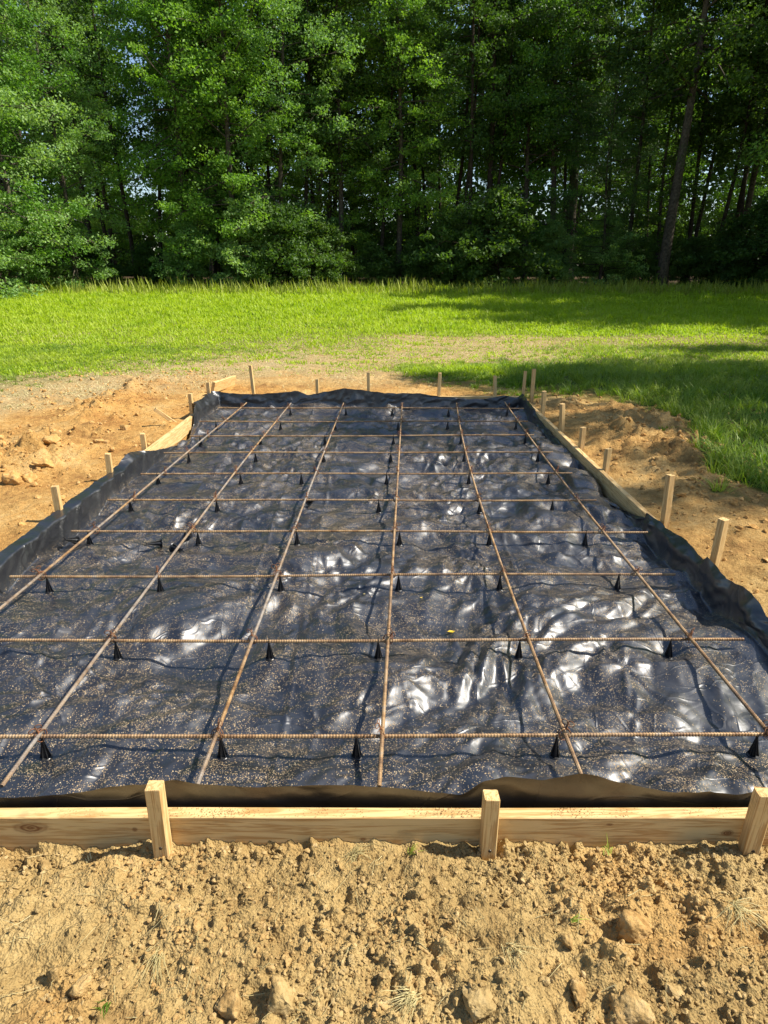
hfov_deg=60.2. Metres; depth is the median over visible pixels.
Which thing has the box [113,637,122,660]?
rebar chair
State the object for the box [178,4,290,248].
slender tree
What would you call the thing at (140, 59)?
sky
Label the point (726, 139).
slender tree
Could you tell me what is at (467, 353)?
dry grass
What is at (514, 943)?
grass tuft
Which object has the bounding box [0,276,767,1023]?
ground
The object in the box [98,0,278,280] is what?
broadleaf tree
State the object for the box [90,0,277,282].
broadleaf tree
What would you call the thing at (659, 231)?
broadleaf tree
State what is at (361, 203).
broadleaf tree
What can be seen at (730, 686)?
rebar
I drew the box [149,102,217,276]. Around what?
broadleaf tree
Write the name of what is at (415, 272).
shrub
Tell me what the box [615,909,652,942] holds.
dirt clod
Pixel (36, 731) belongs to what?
wire tie
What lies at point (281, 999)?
dirt clod
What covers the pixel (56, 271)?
shrub
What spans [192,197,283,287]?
shrub
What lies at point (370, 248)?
shrub
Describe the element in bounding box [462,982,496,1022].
dirt clod
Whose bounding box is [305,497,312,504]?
rebar chair
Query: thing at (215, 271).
slender tree
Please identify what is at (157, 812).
wooden stake
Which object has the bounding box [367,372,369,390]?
wooden stake
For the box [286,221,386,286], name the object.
shrub
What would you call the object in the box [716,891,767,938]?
grass tuft
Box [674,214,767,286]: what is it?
shrub
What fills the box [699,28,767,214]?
slender tree
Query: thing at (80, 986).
dirt clod
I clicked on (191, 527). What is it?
wire tie
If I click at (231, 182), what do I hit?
broadleaf tree
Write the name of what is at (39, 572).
wire tie
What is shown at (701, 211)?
slender tree
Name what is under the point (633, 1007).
dirt clod
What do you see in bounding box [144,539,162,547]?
rebar chair
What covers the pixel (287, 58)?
slender tree
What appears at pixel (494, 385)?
wooden stake
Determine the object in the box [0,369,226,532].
clay lumps
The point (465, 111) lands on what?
slender tree
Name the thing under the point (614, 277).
shrub
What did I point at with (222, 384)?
form board
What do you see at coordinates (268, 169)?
slender tree
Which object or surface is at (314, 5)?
slender tree
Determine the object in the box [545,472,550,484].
rebar chair
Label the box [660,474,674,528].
wooden stake
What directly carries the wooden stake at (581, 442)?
on the ground at (556, 1000)
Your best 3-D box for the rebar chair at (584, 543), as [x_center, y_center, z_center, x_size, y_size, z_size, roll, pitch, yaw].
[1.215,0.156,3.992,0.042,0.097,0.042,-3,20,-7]
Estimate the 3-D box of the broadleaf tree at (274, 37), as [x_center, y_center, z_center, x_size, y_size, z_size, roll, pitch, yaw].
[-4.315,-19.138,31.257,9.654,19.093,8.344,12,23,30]
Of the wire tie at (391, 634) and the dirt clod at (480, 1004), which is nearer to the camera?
the dirt clod at (480, 1004)
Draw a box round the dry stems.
[0,845,761,1023]
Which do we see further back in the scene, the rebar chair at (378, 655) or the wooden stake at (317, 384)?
the wooden stake at (317, 384)
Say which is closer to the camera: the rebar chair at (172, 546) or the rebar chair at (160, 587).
the rebar chair at (160, 587)
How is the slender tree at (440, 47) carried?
on the ground at (556, 1000)
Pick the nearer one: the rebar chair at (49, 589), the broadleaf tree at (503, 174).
the rebar chair at (49, 589)
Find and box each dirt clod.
[1,470,23,484]
[21,471,37,482]
[31,458,53,467]
[38,859,51,871]
[42,434,61,444]
[47,967,58,982]
[68,458,81,461]
[69,974,93,998]
[92,439,103,442]
[120,424,130,429]
[191,920,201,932]
[214,988,242,1022]
[267,973,294,1015]
[280,953,291,967]
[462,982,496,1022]
[539,975,550,986]
[556,901,566,913]
[559,933,572,949]
[569,978,586,1008]
[609,987,654,1023]
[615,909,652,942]
[663,983,684,1002]
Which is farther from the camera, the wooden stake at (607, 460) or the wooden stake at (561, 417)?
the wooden stake at (561, 417)
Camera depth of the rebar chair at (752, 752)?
2.27 m
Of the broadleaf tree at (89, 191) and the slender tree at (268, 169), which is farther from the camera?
the broadleaf tree at (89, 191)
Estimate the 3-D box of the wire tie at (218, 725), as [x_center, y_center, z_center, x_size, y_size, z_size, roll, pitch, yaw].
[-0.562,0.737,2.240,0.037,0.074,0.044,5,5,-25]
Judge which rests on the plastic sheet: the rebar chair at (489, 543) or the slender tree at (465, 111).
the rebar chair at (489, 543)
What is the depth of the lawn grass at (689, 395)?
8.65 m
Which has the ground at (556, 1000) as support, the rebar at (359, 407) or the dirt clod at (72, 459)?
the dirt clod at (72, 459)
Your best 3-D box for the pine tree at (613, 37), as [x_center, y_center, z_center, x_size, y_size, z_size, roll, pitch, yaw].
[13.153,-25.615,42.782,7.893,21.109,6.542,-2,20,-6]
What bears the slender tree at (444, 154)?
on the ground at (556, 1000)
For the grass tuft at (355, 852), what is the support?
on the ground at (556, 1000)
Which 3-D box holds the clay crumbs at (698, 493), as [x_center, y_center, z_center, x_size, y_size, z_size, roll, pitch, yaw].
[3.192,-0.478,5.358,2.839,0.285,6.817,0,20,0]
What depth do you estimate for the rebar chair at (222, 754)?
2.26 m
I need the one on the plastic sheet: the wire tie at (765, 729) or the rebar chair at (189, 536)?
the rebar chair at (189, 536)
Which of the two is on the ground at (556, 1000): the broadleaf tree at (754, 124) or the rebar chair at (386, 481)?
the broadleaf tree at (754, 124)
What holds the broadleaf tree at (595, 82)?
on the ground at (556, 1000)
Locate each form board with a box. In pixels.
[0,807,767,850]
[144,413,193,450]
[211,375,235,390]
[440,396,517,398]
[527,400,665,527]
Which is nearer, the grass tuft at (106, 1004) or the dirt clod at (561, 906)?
the grass tuft at (106, 1004)
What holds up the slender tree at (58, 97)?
on the ground at (556, 1000)
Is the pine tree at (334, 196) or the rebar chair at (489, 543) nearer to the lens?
the rebar chair at (489, 543)
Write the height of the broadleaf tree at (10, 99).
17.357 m
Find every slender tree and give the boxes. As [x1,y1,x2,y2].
[4,0,115,285]
[15,0,123,281]
[25,0,158,281]
[97,0,184,277]
[137,0,234,274]
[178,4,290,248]
[216,0,306,277]
[222,3,300,274]
[255,0,335,277]
[264,0,360,268]
[293,0,397,284]
[352,0,441,280]
[363,0,447,284]
[383,0,456,280]
[404,0,532,226]
[415,0,470,273]
[427,0,531,263]
[433,0,528,228]
[465,0,569,256]
[526,0,613,282]
[564,0,654,280]
[581,0,719,284]
[610,5,680,280]
[638,0,767,276]
[674,0,766,282]
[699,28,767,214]
[707,0,767,278]
[760,159,767,188]
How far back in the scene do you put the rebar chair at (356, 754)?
2.26 m
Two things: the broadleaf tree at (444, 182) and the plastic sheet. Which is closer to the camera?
the plastic sheet
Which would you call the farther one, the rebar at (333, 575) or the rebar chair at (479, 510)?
the rebar chair at (479, 510)
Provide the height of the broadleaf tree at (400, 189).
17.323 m
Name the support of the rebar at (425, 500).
on the rebar chair at (479, 510)
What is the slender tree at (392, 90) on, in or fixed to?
on the ground at (556, 1000)
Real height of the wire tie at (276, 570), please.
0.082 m
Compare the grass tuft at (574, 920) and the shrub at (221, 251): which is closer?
the grass tuft at (574, 920)
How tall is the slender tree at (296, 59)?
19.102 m
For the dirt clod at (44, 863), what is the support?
on the ground at (556, 1000)
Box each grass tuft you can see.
[92,999,110,1019]
[124,946,172,1006]
[336,842,375,868]
[372,986,421,1021]
[407,842,422,854]
[501,938,540,968]
[570,914,589,922]
[603,838,613,855]
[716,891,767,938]
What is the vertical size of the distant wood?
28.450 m
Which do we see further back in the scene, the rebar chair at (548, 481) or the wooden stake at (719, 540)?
the rebar chair at (548, 481)
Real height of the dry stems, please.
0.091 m
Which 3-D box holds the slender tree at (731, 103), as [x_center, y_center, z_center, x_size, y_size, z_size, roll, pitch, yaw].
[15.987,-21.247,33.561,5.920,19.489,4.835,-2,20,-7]
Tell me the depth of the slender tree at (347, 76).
33.81 m
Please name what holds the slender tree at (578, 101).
on the ground at (556, 1000)
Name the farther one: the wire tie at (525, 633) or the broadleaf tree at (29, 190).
the broadleaf tree at (29, 190)
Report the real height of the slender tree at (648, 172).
17.105 m
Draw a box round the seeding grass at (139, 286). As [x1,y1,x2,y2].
[1,274,767,295]
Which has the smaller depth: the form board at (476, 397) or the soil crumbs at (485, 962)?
the soil crumbs at (485, 962)
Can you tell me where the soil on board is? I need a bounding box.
[65,807,737,816]
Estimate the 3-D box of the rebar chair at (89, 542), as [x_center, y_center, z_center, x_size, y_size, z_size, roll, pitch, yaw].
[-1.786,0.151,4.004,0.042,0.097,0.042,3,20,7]
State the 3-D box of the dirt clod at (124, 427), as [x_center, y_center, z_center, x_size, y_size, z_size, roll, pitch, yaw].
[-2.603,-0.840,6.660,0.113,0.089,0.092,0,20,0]
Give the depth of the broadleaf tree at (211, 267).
39.60 m
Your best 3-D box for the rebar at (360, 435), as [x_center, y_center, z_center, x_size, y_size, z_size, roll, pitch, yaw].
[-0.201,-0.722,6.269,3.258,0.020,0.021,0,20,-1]
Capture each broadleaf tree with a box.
[0,0,90,289]
[0,0,133,289]
[0,20,84,233]
[0,39,75,278]
[0,67,78,298]
[0,131,36,260]
[25,0,171,273]
[45,43,154,245]
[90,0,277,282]
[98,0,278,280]
[126,3,261,272]
[127,0,320,273]
[140,74,240,279]
[141,0,294,282]
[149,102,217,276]
[171,0,399,284]
[218,34,309,257]
[257,0,401,277]
[258,0,398,269]
[273,0,371,220]
[313,1,452,280]
[327,0,486,283]
[358,0,468,234]
[420,3,541,268]
[431,0,548,268]
[439,0,606,281]
[483,0,664,284]
[483,0,665,286]
[535,33,635,278]
[566,0,746,282]
[587,9,699,277]
[591,0,767,285]
[613,1,736,238]
[675,0,767,227]
[692,42,767,274]
[706,0,767,263]
[736,129,767,165]
[751,163,767,215]
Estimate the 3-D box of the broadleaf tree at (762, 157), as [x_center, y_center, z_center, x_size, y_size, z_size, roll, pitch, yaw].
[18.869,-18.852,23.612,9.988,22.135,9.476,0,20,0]
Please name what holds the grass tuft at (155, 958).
on the ground at (556, 1000)
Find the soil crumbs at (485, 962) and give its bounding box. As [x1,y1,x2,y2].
[0,843,767,1023]
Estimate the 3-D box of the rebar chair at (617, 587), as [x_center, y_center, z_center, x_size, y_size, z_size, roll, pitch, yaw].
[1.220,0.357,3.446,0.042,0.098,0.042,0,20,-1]
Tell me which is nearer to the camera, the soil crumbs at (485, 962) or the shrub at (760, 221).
the soil crumbs at (485, 962)
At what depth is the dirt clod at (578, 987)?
1.47 m
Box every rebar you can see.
[0,402,246,609]
[0,403,291,787]
[0,637,743,642]
[0,732,766,738]
[9,573,675,577]
[71,530,647,533]
[107,499,596,501]
[140,472,571,474]
[164,451,552,453]
[190,434,533,436]
[195,402,343,783]
[199,420,527,422]
[218,407,523,408]
[377,403,402,786]
[456,402,582,773]
[504,402,767,733]
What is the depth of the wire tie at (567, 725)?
2.24 m
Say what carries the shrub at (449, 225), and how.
on the ground at (556, 1000)
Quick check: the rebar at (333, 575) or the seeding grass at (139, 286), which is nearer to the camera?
the rebar at (333, 575)
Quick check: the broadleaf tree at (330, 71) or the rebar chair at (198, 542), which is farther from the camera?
the broadleaf tree at (330, 71)
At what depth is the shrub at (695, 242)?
33.91 m
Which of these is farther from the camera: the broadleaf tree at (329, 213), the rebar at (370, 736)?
the broadleaf tree at (329, 213)
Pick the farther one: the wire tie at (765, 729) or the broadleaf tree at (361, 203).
the broadleaf tree at (361, 203)
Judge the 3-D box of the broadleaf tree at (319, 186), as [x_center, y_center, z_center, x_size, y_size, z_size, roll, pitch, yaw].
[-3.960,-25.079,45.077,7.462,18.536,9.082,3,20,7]
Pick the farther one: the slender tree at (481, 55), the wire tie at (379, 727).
the slender tree at (481, 55)
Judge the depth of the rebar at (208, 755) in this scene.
2.75 m
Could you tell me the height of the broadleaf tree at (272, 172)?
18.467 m
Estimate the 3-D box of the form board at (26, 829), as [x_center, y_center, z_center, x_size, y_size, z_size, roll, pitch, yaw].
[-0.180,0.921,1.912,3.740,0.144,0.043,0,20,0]
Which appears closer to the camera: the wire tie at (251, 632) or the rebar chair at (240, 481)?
the wire tie at (251, 632)
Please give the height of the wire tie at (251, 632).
0.072 m
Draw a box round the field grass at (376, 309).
[0,281,767,376]
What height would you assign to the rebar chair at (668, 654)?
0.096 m
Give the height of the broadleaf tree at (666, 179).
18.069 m
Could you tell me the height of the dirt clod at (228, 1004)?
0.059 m
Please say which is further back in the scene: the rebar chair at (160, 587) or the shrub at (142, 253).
the shrub at (142, 253)
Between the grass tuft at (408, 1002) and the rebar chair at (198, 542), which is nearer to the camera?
the grass tuft at (408, 1002)
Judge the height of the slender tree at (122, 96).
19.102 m
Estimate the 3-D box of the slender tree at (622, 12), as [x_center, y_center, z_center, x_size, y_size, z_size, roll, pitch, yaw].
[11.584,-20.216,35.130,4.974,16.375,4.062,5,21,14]
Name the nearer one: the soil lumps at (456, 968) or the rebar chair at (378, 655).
the soil lumps at (456, 968)
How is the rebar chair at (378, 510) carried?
on the plastic sheet
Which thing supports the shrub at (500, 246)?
on the ground at (556, 1000)
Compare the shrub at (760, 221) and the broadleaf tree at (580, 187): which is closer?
the shrub at (760, 221)
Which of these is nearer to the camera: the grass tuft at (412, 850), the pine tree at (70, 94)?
the grass tuft at (412, 850)
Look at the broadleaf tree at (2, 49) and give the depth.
35.52 m
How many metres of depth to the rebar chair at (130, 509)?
4.55 m
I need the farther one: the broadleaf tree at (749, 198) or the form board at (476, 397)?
the broadleaf tree at (749, 198)
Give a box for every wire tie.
[28,724,46,741]
[31,566,45,580]
[104,630,116,644]
[187,523,195,533]
[211,718,223,740]
[246,629,257,643]
[271,563,280,578]
[375,719,385,738]
[383,628,394,643]
[523,630,530,642]
[558,719,574,739]
[685,628,694,642]
[763,720,767,738]
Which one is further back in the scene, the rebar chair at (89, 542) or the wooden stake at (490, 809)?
the rebar chair at (89, 542)
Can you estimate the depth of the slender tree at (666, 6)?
31.89 m
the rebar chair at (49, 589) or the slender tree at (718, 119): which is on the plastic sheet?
the rebar chair at (49, 589)
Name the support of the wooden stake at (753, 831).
on the ground at (556, 1000)
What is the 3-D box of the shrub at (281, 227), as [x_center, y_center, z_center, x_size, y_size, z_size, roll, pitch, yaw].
[-4.591,-12.074,30.872,4.692,4.515,6.374,-16,25,-37]
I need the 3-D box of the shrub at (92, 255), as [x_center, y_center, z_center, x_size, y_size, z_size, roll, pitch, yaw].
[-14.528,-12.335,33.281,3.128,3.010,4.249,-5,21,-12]
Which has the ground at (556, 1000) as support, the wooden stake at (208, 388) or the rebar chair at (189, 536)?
the wooden stake at (208, 388)
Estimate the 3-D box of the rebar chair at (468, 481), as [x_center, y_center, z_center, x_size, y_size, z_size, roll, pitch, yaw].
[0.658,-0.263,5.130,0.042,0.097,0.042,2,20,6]
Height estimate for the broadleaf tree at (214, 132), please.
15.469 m
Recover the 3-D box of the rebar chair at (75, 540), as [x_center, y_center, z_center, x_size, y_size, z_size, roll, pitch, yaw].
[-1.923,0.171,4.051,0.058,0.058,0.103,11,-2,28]
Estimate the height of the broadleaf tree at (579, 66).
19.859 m
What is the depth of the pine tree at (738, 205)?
40.68 m
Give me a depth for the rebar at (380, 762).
2.71 m
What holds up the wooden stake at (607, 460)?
on the ground at (556, 1000)
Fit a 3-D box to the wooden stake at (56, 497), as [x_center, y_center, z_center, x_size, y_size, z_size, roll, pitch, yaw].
[-2.072,0.079,4.253,0.040,0.525,0.040,-1,21,-5]
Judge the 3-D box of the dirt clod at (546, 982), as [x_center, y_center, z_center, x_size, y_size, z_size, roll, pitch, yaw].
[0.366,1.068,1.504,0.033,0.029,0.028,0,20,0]
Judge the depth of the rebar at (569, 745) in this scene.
2.77 m
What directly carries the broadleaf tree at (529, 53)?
on the ground at (556, 1000)
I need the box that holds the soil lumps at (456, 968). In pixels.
[0,840,767,1023]
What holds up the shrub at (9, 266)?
on the ground at (556, 1000)
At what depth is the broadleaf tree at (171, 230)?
46.36 m
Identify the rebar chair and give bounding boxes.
[39,737,52,760]
[45,576,53,593]
[62,536,79,543]
[86,532,93,545]
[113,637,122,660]
[128,502,133,511]
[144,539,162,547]
[157,578,164,591]
[169,543,183,551]
[183,530,192,538]
[195,529,201,545]
[214,502,220,512]
[216,735,228,759]
[238,472,242,484]
[265,639,274,660]
[277,577,284,591]
[294,529,300,545]
[299,475,303,484]
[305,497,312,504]
[351,731,362,759]
[374,638,382,659]
[376,499,381,512]
[384,472,388,484]
[394,572,402,591]
[396,529,402,545]
[466,474,470,484]
[476,504,481,512]
[485,535,491,545]
[495,572,503,590]
[514,637,523,659]
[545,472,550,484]
[549,731,560,759]
[581,532,587,546]
[613,572,620,590]
[664,638,672,658]
[746,731,759,758]
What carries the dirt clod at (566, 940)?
on the ground at (556, 1000)
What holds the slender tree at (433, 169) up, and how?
on the ground at (556, 1000)
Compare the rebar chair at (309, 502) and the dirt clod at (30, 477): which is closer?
the rebar chair at (309, 502)
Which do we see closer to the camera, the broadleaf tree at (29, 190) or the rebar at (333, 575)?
the rebar at (333, 575)
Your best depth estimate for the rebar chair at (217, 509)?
4.55 m
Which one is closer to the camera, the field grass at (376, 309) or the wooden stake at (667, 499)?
the wooden stake at (667, 499)
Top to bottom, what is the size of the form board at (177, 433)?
0.144 m
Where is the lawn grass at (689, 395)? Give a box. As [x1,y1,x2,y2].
[473,342,767,492]
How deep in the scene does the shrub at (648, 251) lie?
33.15 m
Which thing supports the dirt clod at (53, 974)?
on the ground at (556, 1000)
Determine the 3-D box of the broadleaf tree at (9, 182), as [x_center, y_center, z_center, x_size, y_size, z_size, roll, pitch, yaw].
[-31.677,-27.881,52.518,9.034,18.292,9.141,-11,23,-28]
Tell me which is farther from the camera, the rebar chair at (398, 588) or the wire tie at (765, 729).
the rebar chair at (398, 588)
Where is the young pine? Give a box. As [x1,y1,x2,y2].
[533,59,694,283]
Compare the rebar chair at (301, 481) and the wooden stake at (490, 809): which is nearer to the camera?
the wooden stake at (490, 809)
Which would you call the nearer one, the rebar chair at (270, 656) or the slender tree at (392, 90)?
the rebar chair at (270, 656)
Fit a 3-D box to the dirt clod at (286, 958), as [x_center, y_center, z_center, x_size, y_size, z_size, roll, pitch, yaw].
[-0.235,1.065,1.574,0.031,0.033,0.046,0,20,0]
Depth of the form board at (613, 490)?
5.02 m
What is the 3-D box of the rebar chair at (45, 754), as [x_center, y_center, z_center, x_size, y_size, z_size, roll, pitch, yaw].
[-1.159,0.796,2.252,0.042,0.097,0.042,0,20,1]
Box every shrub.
[0,219,49,293]
[5,239,88,288]
[63,235,126,285]
[112,241,178,285]
[148,212,223,286]
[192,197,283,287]
[223,201,346,289]
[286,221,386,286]
[344,241,400,286]
[379,204,507,286]
[388,236,452,285]
[413,184,564,288]
[523,219,588,284]
[568,209,652,286]
[605,235,688,284]
[668,235,723,285]
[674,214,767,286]
[675,193,767,286]
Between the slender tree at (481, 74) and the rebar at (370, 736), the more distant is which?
the slender tree at (481, 74)
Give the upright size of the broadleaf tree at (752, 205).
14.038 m
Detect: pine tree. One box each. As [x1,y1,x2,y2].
[0,0,56,275]
[0,0,113,268]
[12,0,119,281]
[297,2,401,268]
[328,2,403,269]
[428,0,567,270]
[558,0,655,280]
[709,19,764,283]
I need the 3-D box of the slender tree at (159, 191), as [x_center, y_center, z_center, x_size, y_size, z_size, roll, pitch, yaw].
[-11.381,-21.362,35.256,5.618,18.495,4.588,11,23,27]
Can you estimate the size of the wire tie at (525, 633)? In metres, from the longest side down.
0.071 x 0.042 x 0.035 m
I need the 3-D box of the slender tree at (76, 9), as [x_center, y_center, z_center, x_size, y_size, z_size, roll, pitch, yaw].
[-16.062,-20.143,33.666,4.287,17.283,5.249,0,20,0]
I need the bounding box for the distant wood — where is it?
[0,0,767,276]
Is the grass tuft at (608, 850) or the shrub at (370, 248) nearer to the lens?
the grass tuft at (608, 850)
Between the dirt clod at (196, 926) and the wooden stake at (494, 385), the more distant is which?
the wooden stake at (494, 385)
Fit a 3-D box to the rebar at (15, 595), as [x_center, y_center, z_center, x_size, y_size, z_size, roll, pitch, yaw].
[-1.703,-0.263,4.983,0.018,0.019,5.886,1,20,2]
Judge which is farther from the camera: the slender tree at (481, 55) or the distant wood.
the distant wood
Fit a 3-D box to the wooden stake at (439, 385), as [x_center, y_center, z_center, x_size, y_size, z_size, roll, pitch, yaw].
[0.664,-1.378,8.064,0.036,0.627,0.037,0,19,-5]
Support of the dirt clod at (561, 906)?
on the ground at (556, 1000)
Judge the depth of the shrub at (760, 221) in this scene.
31.15 m
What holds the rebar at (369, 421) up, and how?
on the rebar at (380, 762)
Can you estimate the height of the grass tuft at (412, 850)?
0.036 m
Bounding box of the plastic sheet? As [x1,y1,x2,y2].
[0,388,767,807]
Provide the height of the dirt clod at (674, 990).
0.041 m
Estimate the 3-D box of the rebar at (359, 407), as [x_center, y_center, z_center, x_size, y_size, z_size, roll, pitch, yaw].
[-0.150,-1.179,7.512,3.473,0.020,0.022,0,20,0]
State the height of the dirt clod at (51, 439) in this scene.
0.120 m
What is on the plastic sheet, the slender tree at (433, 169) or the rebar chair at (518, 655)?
the rebar chair at (518, 655)
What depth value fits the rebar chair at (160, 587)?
3.42 m
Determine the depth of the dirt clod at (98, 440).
6.06 m
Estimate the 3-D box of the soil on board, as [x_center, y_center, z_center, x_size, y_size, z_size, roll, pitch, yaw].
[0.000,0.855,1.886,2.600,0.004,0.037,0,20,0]
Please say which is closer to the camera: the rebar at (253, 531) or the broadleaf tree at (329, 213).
the rebar at (253, 531)
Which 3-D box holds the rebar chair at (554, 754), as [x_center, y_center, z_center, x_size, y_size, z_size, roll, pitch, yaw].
[0.588,0.793,2.259,0.042,0.097,0.042,3,20,8]
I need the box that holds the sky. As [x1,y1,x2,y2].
[3,0,766,261]
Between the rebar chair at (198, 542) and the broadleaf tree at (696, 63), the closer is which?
the rebar chair at (198, 542)
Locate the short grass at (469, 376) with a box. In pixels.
[0,343,528,396]
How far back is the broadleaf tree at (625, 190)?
51.40 m
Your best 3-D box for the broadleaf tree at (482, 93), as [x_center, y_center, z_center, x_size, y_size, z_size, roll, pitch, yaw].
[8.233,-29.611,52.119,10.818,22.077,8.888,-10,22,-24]
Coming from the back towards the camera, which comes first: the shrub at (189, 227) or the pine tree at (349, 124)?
the pine tree at (349, 124)
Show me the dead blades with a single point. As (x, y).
(378, 322)
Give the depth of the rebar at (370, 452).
5.70 m
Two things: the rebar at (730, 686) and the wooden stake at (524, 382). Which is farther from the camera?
the wooden stake at (524, 382)
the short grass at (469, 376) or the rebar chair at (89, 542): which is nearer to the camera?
the rebar chair at (89, 542)
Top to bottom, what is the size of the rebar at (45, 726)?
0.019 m
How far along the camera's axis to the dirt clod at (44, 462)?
5.19 m
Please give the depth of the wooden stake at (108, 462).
4.96 m
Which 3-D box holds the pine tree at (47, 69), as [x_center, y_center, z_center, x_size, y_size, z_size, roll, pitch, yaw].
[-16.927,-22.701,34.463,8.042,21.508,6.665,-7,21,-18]
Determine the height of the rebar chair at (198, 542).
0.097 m
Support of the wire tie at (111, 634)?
attached to the rebar at (45, 726)
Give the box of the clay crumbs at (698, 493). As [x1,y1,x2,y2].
[529,392,767,593]
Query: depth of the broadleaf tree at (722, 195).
51.40 m
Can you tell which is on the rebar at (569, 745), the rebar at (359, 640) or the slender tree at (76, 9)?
the rebar at (359, 640)
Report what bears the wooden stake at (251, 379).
on the ground at (556, 1000)
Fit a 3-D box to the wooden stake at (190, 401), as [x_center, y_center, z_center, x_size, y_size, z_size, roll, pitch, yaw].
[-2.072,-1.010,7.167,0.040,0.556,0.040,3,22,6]
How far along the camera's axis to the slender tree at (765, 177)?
45.46 m
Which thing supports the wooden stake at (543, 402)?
on the ground at (556, 1000)
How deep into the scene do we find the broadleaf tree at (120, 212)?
39.04 m
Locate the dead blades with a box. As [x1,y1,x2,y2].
[0,287,767,345]
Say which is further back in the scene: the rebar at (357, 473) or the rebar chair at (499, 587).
the rebar at (357, 473)
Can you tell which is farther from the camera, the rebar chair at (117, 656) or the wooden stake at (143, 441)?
the wooden stake at (143, 441)
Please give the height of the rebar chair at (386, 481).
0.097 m
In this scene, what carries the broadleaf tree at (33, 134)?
on the ground at (556, 1000)
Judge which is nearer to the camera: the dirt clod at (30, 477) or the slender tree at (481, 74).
the dirt clod at (30, 477)
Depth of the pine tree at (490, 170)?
32.53 m
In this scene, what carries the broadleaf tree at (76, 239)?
on the ground at (556, 1000)
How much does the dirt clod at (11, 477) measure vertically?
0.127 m
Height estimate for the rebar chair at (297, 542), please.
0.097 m
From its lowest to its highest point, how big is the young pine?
9.996 m
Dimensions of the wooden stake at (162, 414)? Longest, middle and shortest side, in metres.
0.455 x 0.038 x 0.038 m
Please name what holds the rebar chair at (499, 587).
on the plastic sheet
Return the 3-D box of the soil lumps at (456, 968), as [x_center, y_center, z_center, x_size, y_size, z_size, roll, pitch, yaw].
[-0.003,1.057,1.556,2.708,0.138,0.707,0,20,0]
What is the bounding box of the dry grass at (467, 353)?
[0,320,767,410]
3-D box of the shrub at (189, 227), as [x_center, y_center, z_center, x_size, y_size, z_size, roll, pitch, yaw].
[-9.568,-12.238,32.042,3.284,4.240,3.588,-1,20,-1]
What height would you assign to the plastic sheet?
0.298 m
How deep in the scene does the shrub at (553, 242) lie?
33.01 m
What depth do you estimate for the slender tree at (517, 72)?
32.88 m
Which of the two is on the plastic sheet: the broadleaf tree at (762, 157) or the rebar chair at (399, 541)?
the rebar chair at (399, 541)
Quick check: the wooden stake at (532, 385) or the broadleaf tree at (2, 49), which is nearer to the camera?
the wooden stake at (532, 385)
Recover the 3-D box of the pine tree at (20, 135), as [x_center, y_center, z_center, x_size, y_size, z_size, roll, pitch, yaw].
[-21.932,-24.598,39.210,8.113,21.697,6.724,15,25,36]
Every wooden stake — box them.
[50,485,62,510]
[104,453,112,473]
[139,433,146,450]
[144,780,172,859]
[154,408,175,421]
[188,393,193,414]
[206,382,210,393]
[248,365,255,393]
[315,379,318,393]
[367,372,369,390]
[437,373,441,395]
[479,789,499,860]
[493,376,496,395]
[522,371,526,395]
[529,369,535,402]
[540,391,546,415]
[559,403,564,432]
[578,427,585,450]
[602,448,611,474]
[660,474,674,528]
[710,517,729,568]
[738,786,767,855]
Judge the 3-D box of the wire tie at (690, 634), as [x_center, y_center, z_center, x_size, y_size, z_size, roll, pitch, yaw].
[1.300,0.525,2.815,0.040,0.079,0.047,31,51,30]
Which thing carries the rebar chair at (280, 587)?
on the plastic sheet

